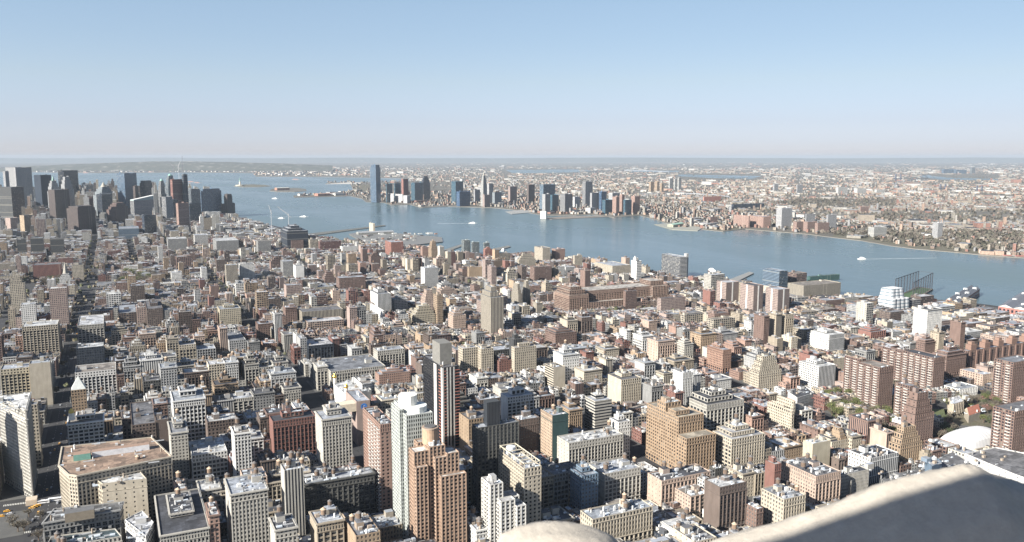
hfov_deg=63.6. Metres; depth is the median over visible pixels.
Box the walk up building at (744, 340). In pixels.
[736,333,751,346]
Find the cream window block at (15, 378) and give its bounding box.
[0,361,31,397]
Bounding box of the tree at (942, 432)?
[936,429,947,436]
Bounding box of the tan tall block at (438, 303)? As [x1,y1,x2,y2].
[433,291,442,323]
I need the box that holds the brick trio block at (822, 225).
[815,222,828,232]
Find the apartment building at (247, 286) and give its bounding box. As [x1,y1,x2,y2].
[244,280,251,292]
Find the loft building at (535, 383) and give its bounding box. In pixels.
[524,372,544,391]
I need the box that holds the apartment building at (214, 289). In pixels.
[209,283,218,297]
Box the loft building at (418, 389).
[407,376,422,398]
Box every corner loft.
[268,504,297,541]
[307,337,333,359]
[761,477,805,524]
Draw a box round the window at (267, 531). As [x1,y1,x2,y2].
[237,531,268,541]
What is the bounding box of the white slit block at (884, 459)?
[848,439,898,483]
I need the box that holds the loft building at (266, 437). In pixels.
[263,428,270,449]
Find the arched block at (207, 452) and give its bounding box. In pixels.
[188,436,227,478]
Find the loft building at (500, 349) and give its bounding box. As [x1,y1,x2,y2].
[491,343,508,363]
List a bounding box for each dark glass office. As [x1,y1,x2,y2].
[386,183,391,202]
[394,183,400,199]
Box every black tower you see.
[34,174,50,205]
[58,170,78,197]
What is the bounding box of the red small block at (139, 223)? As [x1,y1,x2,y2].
[136,220,141,228]
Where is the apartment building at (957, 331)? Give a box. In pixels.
[949,315,966,348]
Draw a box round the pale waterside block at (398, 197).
[395,194,402,202]
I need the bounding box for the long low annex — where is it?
[880,467,924,482]
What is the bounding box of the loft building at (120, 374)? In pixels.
[116,362,124,392]
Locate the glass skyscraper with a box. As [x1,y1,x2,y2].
[370,164,380,202]
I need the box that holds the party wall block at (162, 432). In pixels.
[155,412,169,450]
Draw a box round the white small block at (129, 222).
[125,218,133,225]
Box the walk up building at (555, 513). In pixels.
[541,505,574,521]
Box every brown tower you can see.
[133,185,138,198]
[221,203,234,214]
[508,186,516,201]
[527,184,534,202]
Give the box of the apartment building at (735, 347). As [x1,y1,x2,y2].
[723,340,741,355]
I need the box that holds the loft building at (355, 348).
[347,339,362,355]
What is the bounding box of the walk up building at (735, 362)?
[731,356,741,367]
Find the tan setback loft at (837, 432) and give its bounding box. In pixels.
[830,425,845,445]
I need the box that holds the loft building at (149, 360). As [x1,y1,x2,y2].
[139,345,162,373]
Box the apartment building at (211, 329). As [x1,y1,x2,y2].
[205,318,217,335]
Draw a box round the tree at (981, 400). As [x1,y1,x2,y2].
[979,397,988,403]
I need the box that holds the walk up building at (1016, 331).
[1006,329,1023,340]
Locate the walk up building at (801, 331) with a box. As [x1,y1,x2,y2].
[793,325,813,339]
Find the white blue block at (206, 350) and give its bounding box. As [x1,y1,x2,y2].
[196,343,215,358]
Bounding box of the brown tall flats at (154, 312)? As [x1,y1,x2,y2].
[145,299,162,326]
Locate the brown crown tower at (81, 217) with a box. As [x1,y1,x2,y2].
[66,204,96,233]
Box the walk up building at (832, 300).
[816,296,844,306]
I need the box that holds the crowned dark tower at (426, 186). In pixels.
[422,176,429,198]
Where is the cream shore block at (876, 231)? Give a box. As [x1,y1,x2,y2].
[868,226,886,236]
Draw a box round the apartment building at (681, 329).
[677,323,689,338]
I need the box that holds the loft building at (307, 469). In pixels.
[299,457,314,474]
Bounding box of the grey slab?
[166,236,186,251]
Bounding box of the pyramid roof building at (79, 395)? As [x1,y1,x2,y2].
[71,376,87,414]
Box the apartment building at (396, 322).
[390,313,404,327]
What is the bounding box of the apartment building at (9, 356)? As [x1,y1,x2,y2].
[2,347,22,361]
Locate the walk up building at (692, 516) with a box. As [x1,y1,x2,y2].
[671,507,702,523]
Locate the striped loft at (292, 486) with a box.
[280,450,305,535]
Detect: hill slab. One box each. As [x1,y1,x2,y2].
[669,178,672,188]
[674,178,676,189]
[677,177,681,189]
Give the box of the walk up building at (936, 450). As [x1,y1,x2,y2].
[922,444,942,457]
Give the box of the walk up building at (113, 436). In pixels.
[105,432,123,441]
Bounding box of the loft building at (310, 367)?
[308,354,319,384]
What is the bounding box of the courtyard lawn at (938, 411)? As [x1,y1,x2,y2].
[829,409,946,433]
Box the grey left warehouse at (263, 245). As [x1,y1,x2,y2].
[256,239,270,253]
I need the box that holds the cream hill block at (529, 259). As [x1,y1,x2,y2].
[517,252,535,266]
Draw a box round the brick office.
[787,270,806,284]
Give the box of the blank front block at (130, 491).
[92,455,148,538]
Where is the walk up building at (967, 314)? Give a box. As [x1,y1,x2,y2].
[954,309,973,319]
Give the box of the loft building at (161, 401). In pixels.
[151,392,167,414]
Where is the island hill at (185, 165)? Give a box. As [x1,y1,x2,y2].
[0,161,332,170]
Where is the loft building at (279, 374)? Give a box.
[266,361,296,387]
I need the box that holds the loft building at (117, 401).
[106,386,120,410]
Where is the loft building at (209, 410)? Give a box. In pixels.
[205,400,223,414]
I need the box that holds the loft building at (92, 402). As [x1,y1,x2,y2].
[87,389,97,412]
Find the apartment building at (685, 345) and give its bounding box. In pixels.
[677,331,693,357]
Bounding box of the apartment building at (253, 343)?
[246,334,259,351]
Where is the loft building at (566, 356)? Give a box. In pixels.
[553,339,579,382]
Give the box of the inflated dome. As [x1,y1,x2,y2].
[940,426,990,449]
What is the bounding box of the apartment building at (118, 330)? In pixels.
[111,318,127,344]
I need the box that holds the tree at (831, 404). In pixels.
[825,401,839,413]
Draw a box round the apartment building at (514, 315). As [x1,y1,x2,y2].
[508,306,520,325]
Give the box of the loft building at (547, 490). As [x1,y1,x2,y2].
[541,467,554,508]
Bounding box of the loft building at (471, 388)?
[464,374,477,399]
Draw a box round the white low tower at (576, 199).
[573,196,579,206]
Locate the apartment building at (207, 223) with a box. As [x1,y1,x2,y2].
[204,217,211,229]
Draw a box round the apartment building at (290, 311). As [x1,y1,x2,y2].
[283,303,296,323]
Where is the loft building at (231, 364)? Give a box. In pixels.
[222,351,238,386]
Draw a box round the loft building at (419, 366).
[415,360,422,373]
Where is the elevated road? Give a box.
[640,193,729,197]
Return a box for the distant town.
[0,162,1023,255]
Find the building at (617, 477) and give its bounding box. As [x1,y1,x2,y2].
[589,452,640,505]
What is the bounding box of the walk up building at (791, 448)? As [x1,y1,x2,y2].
[765,436,802,458]
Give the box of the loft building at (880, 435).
[869,417,893,448]
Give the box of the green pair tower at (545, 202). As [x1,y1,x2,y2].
[542,193,549,211]
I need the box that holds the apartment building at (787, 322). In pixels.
[778,305,793,337]
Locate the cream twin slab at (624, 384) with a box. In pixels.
[608,364,641,403]
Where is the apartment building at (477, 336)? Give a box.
[471,326,485,343]
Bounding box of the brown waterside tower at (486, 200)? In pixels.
[483,194,489,206]
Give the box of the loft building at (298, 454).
[294,447,309,466]
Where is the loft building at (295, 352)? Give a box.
[290,342,300,363]
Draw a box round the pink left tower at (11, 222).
[5,217,17,228]
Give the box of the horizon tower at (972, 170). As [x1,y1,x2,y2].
[970,167,974,173]
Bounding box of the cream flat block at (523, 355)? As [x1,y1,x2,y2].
[511,342,535,372]
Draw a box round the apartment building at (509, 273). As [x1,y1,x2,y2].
[503,267,516,286]
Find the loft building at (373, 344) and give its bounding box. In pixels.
[368,337,389,355]
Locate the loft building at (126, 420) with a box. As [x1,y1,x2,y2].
[121,405,131,439]
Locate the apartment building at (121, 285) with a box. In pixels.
[116,279,127,291]
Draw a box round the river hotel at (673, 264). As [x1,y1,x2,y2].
[661,253,686,276]
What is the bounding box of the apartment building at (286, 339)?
[280,325,295,352]
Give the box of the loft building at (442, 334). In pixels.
[434,327,450,340]
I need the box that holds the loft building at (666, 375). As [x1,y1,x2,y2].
[655,363,672,382]
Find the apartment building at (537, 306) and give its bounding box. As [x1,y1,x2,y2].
[533,300,541,312]
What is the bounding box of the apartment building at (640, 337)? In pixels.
[632,323,653,351]
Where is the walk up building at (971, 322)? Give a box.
[962,318,985,327]
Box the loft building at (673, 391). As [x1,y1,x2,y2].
[665,380,684,403]
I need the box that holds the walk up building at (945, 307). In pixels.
[925,302,954,310]
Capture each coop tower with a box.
[843,355,860,392]
[856,360,893,411]
[881,346,902,381]
[901,349,944,387]
[989,400,1023,452]
[991,354,1023,403]
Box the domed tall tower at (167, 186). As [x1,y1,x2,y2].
[165,174,173,195]
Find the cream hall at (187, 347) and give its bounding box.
[178,336,196,358]
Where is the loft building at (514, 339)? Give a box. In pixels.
[509,326,522,358]
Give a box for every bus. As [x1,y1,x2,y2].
[37,499,49,503]
[48,496,60,501]
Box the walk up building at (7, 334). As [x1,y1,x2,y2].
[3,329,20,338]
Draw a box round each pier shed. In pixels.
[807,274,839,280]
[947,285,979,302]
[998,291,1023,314]
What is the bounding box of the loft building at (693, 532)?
[673,523,716,541]
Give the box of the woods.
[258,167,1023,250]
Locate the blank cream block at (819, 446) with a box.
[802,428,830,465]
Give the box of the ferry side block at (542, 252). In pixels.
[534,246,549,259]
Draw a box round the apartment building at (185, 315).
[177,304,192,331]
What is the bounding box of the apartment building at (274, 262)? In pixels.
[269,256,280,269]
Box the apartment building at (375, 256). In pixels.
[368,251,380,266]
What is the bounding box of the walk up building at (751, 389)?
[738,385,761,393]
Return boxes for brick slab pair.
[716,280,738,301]
[740,282,762,310]
[765,286,789,311]
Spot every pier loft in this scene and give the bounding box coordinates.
[674,484,703,516]
[703,467,746,530]
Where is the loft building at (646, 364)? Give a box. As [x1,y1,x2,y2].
[634,353,655,378]
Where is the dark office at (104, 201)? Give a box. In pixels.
[96,193,112,216]
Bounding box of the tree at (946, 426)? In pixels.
[940,423,949,429]
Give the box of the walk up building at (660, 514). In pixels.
[652,504,674,534]
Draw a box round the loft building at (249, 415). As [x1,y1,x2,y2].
[243,404,259,423]
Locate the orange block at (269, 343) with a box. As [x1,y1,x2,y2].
[260,338,276,351]
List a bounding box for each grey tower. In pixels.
[0,186,24,217]
[61,176,74,205]
[796,184,802,193]
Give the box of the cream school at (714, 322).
[707,315,734,328]
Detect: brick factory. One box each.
[733,215,749,227]
[749,215,770,227]
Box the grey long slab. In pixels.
[213,237,238,250]
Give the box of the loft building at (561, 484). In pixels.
[541,456,568,508]
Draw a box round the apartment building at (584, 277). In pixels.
[580,268,589,286]
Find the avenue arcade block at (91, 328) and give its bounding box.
[77,314,104,344]
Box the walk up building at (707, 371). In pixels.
[698,367,719,374]
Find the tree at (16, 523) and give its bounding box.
[9,518,25,531]
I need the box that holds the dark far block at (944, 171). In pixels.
[941,169,955,173]
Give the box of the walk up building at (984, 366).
[975,362,993,372]
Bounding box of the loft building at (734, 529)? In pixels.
[713,522,740,537]
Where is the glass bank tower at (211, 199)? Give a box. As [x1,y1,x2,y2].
[200,188,221,211]
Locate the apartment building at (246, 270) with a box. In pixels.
[239,262,254,280]
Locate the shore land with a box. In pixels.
[0,162,1023,257]
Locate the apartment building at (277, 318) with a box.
[272,306,281,342]
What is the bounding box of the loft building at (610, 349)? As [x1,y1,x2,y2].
[595,339,619,356]
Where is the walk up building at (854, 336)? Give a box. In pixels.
[845,330,864,343]
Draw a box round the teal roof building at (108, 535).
[48,525,121,541]
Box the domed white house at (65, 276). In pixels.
[59,262,71,284]
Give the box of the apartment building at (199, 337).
[192,331,204,344]
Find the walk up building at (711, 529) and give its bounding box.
[697,522,720,533]
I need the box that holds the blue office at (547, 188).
[539,184,554,208]
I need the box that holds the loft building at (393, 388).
[381,379,400,394]
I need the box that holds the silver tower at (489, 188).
[487,182,492,202]
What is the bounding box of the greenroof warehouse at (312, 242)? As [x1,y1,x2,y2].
[308,238,317,247]
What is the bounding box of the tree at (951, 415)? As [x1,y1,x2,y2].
[946,412,957,421]
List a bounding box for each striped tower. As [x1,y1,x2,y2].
[423,338,459,447]
[932,222,942,237]
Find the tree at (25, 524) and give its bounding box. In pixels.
[18,519,30,531]
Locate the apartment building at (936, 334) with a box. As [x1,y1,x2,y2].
[930,324,944,351]
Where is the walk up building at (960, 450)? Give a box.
[948,444,975,458]
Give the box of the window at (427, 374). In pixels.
[424,374,458,447]
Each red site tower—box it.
[170,179,182,202]
[401,178,408,194]
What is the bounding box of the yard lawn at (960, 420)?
[944,402,994,426]
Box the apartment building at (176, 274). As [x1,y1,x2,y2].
[171,270,181,281]
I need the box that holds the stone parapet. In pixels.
[497,464,1023,541]
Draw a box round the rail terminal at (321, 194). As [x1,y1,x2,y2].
[314,193,329,195]
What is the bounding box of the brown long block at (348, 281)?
[336,274,365,288]
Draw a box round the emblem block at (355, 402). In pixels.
[336,389,369,445]
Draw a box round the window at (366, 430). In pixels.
[364,430,392,511]
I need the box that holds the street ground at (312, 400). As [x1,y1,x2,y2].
[0,216,997,541]
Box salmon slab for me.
[363,406,392,511]
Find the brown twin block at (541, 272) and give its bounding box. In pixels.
[530,264,551,280]
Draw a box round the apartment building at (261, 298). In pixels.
[255,289,268,320]
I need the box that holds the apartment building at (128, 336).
[122,327,136,340]
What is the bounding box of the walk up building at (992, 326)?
[976,321,1003,331]
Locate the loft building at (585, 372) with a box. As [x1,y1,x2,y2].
[574,360,602,383]
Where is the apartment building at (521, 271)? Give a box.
[517,264,525,279]
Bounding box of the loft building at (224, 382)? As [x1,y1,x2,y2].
[211,370,238,395]
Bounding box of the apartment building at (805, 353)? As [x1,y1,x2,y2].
[798,344,818,360]
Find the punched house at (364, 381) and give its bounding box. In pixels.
[354,374,377,394]
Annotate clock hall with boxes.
[707,217,717,221]
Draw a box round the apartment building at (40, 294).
[37,287,44,302]
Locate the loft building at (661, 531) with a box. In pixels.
[654,527,670,537]
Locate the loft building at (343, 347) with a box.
[340,337,347,356]
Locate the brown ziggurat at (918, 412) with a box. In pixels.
[901,380,933,444]
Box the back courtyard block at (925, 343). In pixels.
[915,335,935,352]
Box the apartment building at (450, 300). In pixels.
[446,296,456,305]
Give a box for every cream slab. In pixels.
[29,356,53,404]
[836,187,847,193]
[854,188,865,193]
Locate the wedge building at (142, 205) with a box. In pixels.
[130,195,153,215]
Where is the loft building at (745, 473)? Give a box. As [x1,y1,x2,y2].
[726,457,755,496]
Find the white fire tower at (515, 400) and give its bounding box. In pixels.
[500,381,533,419]
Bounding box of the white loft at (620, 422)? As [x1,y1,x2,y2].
[609,404,629,458]
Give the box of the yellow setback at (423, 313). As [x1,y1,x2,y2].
[410,303,434,323]
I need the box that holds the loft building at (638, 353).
[631,344,646,357]
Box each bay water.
[507,169,587,172]
[632,171,677,171]
[678,174,759,178]
[920,175,997,179]
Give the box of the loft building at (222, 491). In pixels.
[219,472,229,509]
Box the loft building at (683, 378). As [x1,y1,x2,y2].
[673,362,692,405]
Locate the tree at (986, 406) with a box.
[982,404,991,413]
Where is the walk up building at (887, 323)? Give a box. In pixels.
[877,319,892,328]
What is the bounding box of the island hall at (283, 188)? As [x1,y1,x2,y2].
[275,187,289,189]
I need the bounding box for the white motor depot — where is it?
[781,385,823,403]
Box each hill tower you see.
[649,182,653,191]
[654,181,658,191]
[660,183,663,191]
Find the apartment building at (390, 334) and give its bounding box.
[385,326,395,344]
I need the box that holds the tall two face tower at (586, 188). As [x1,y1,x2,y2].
[582,180,592,205]
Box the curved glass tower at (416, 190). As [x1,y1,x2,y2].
[411,182,422,200]
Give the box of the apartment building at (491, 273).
[487,264,496,284]
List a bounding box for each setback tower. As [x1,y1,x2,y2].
[10,273,26,314]
[749,347,781,391]
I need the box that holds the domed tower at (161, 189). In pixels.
[158,179,164,206]
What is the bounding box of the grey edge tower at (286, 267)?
[280,258,293,276]
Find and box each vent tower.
[369,222,374,230]
[540,211,546,218]
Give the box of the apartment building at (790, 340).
[782,332,797,348]
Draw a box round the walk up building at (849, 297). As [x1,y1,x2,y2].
[835,294,858,303]
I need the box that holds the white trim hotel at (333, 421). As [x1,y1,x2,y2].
[314,393,352,467]
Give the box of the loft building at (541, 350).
[530,338,547,357]
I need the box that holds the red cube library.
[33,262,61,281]
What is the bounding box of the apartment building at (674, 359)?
[663,353,694,369]
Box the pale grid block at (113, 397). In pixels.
[111,385,115,411]
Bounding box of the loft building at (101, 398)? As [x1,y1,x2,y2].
[96,386,106,411]
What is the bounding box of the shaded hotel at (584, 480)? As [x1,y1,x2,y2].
[569,453,598,508]
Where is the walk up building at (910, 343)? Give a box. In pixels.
[897,335,915,348]
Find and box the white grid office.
[373,345,404,365]
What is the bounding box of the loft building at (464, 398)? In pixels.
[460,390,470,406]
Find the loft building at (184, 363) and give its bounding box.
[176,357,194,372]
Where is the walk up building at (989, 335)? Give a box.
[980,330,1003,340]
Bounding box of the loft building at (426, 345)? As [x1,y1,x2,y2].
[424,336,432,348]
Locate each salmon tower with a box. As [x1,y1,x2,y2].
[612,196,618,214]
[619,194,624,210]
[631,195,639,213]
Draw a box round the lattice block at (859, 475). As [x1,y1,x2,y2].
[839,465,868,499]
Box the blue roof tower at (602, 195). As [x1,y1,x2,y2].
[599,191,606,209]
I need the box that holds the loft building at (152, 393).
[143,384,158,400]
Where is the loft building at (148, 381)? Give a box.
[142,370,160,395]
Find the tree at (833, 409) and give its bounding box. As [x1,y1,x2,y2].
[830,406,840,417]
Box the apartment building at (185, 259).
[176,254,190,268]
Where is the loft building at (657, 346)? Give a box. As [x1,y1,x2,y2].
[647,332,675,360]
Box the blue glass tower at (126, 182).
[117,172,136,213]
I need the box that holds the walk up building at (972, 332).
[965,327,981,336]
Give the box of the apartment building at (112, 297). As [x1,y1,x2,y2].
[106,290,120,306]
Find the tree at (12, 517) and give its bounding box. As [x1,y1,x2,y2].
[4,513,19,522]
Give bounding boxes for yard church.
[954,404,985,423]
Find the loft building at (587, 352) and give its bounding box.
[579,344,593,359]
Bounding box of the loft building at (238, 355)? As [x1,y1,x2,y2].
[230,348,247,375]
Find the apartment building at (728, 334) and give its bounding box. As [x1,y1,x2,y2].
[712,322,737,343]
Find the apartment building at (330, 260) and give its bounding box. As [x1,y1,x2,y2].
[325,253,334,270]
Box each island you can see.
[237,184,267,186]
[270,188,305,191]
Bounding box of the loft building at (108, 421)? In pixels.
[96,404,112,433]
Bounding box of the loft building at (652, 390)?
[642,379,663,402]
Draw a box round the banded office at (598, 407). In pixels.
[585,383,611,428]
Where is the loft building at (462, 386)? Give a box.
[460,377,466,394]
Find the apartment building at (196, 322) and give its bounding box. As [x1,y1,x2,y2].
[192,312,200,331]
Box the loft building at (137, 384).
[133,368,141,393]
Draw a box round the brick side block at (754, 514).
[745,488,763,526]
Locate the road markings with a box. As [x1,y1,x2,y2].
[5,317,78,535]
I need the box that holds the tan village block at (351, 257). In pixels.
[346,252,356,262]
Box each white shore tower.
[805,214,815,220]
[826,214,836,228]
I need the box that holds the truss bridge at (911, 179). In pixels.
[894,175,927,187]
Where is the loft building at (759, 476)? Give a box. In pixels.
[743,455,764,495]
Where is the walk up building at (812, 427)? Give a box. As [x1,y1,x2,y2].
[799,419,831,437]
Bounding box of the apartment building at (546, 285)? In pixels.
[541,279,551,291]
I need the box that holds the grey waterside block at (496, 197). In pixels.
[492,191,501,202]
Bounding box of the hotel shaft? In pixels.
[684,253,688,276]
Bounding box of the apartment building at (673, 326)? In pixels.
[668,318,680,335]
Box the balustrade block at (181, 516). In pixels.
[154,487,209,541]
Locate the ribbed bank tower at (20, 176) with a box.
[5,167,33,207]
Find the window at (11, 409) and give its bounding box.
[3,409,31,496]
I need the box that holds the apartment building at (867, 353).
[854,342,875,359]
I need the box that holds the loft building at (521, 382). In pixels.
[506,373,529,387]
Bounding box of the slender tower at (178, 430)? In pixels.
[167,409,190,478]
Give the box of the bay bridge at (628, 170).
[586,169,668,173]
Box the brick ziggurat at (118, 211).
[106,202,129,224]
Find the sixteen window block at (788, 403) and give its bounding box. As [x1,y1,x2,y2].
[776,395,795,427]
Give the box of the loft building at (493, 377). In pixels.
[483,367,503,386]
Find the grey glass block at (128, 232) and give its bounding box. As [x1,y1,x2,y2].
[118,225,138,238]
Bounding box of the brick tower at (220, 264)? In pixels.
[215,257,224,273]
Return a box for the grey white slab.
[391,295,407,311]
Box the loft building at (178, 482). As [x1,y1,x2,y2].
[173,470,186,491]
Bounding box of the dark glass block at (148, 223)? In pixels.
[142,214,156,232]
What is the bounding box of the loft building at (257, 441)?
[248,422,263,458]
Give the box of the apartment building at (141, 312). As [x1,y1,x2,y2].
[136,302,145,323]
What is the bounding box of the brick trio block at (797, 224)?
[793,221,802,230]
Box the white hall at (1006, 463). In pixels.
[914,446,1023,482]
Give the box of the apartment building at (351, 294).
[346,287,357,304]
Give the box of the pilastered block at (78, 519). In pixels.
[41,500,125,541]
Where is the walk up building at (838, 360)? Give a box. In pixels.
[822,354,843,369]
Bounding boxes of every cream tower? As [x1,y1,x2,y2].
[225,263,237,282]
[481,173,486,205]
[573,254,581,265]
[713,412,764,465]
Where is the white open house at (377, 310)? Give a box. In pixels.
[370,303,383,320]
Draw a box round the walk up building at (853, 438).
[843,428,862,448]
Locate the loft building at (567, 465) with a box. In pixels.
[555,458,575,479]
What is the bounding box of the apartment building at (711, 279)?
[704,272,724,288]
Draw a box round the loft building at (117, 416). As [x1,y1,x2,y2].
[114,405,131,432]
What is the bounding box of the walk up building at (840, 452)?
[830,448,847,465]
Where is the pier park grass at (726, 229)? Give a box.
[708,228,740,230]
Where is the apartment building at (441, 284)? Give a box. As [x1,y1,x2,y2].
[437,279,453,288]
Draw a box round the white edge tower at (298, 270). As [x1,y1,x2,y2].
[293,263,303,277]
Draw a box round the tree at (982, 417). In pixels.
[979,414,987,422]
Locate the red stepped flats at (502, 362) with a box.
[495,353,510,372]
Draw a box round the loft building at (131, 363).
[122,348,140,382]
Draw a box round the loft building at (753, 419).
[743,402,764,431]
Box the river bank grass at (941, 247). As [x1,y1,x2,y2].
[832,231,1017,252]
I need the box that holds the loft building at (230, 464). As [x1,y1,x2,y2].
[227,451,232,476]
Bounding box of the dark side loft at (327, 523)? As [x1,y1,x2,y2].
[308,499,344,541]
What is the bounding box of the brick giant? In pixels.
[554,278,668,310]
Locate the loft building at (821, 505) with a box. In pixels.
[815,498,838,508]
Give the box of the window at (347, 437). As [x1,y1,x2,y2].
[324,437,351,467]
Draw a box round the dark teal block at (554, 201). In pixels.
[550,194,558,211]
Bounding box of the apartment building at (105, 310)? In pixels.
[100,307,113,319]
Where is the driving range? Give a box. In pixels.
[895,271,932,297]
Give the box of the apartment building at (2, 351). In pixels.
[0,332,4,360]
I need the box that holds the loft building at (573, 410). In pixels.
[558,392,582,427]
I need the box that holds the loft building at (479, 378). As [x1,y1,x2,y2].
[468,368,488,386]
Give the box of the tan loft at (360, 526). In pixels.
[344,511,380,541]
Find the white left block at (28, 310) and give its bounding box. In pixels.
[21,301,36,324]
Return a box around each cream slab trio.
[17,237,26,252]
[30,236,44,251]
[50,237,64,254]
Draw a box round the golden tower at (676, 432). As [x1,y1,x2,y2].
[645,390,715,468]
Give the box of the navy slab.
[189,202,200,224]
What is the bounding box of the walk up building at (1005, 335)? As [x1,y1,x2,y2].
[994,331,1019,342]
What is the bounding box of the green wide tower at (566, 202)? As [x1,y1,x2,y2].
[560,193,572,211]
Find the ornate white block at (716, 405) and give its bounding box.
[687,379,743,430]
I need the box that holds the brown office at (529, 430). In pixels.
[512,405,539,451]
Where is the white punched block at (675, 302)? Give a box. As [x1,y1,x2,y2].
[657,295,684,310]
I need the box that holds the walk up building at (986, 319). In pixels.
[973,315,995,322]
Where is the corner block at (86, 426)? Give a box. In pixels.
[66,400,104,445]
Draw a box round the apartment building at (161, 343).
[156,334,165,351]
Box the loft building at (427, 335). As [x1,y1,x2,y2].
[423,326,436,342]
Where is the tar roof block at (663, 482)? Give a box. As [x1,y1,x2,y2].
[647,460,710,504]
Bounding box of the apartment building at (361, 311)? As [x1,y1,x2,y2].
[354,301,366,323]
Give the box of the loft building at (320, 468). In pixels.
[313,461,331,473]
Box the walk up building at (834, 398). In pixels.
[822,393,841,402]
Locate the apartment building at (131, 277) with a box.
[128,273,135,293]
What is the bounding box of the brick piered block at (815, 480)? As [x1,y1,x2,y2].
[781,452,840,503]
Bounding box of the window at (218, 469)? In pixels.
[194,467,227,478]
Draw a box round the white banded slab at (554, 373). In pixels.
[545,362,564,387]
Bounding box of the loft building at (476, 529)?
[467,506,487,541]
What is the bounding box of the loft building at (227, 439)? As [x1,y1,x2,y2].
[219,426,231,452]
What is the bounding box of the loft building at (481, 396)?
[473,388,500,414]
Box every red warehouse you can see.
[318,240,340,248]
[385,240,402,254]
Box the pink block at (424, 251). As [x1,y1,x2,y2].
[420,246,428,256]
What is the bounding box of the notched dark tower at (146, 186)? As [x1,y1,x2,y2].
[140,180,152,196]
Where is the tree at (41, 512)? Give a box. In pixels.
[35,510,44,519]
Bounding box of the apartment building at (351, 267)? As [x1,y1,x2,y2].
[346,263,357,271]
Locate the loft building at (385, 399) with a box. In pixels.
[375,385,397,412]
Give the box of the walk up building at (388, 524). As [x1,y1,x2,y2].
[370,509,402,541]
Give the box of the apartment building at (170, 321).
[165,311,178,332]
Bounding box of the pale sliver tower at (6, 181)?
[3,170,9,186]
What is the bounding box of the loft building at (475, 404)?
[463,393,482,409]
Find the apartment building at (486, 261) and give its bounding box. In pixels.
[482,257,490,278]
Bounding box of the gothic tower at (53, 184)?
[47,176,58,214]
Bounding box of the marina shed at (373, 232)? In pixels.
[356,230,393,234]
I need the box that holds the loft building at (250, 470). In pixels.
[240,461,267,485]
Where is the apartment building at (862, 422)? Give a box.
[848,407,883,443]
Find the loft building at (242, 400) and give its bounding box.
[230,390,253,411]
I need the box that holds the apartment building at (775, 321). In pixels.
[767,310,782,336]
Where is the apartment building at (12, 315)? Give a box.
[8,306,15,327]
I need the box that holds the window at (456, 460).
[415,460,465,541]
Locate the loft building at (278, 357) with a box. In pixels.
[269,349,288,368]
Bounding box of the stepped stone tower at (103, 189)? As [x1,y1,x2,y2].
[93,182,112,215]
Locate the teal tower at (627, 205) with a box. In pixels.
[623,199,631,214]
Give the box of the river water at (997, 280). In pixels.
[0,172,1023,305]
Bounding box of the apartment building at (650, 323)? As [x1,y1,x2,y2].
[641,313,657,330]
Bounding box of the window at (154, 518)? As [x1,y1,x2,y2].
[71,469,172,523]
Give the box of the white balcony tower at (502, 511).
[481,473,525,541]
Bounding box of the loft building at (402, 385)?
[397,382,404,393]
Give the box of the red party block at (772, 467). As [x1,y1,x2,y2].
[764,455,781,486]
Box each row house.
[39,403,46,423]
[301,354,308,376]
[322,384,332,400]
[564,506,579,523]
[619,327,630,339]
[632,426,645,444]
[637,461,656,470]
[694,354,706,366]
[709,460,723,476]
[787,428,805,441]
[813,393,829,410]
[829,452,845,469]
[835,402,852,416]
[943,395,969,417]
[958,376,973,383]
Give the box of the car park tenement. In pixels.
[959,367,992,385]
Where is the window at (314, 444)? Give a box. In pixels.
[287,443,315,453]
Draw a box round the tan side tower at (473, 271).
[467,265,481,276]
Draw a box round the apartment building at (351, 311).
[346,300,357,328]
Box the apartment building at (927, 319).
[912,305,942,333]
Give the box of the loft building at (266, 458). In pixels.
[256,442,275,472]
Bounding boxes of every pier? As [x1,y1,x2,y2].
[309,225,385,234]
[332,182,360,183]
[349,233,442,245]
[445,244,460,250]
[495,245,509,249]
[506,210,530,213]
[547,216,613,219]
[654,223,700,230]
[730,272,753,280]
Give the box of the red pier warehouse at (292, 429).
[269,400,315,453]
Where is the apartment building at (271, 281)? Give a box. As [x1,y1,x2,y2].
[267,275,275,287]
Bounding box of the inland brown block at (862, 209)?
[860,207,868,212]
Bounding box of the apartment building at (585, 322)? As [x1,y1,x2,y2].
[574,307,592,332]
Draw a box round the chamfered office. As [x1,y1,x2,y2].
[58,435,173,524]
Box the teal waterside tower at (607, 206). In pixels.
[602,199,611,213]
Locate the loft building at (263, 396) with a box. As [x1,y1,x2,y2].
[250,380,274,410]
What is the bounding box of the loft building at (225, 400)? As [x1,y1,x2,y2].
[212,393,233,411]
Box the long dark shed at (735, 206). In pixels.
[731,203,763,208]
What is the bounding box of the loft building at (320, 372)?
[312,357,327,390]
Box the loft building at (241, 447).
[230,417,251,476]
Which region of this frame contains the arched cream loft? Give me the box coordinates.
[580,492,652,540]
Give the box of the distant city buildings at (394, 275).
[0,179,1023,541]
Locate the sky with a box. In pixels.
[0,0,1023,157]
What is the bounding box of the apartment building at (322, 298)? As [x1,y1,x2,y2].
[316,291,327,304]
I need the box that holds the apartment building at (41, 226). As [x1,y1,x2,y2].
[36,218,45,236]
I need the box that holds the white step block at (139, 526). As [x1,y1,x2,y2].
[125,511,154,541]
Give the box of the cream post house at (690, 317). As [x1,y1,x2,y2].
[680,312,703,322]
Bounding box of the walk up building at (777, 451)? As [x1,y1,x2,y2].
[765,442,783,458]
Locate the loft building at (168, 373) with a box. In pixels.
[158,356,177,391]
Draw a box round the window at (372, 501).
[340,500,373,513]

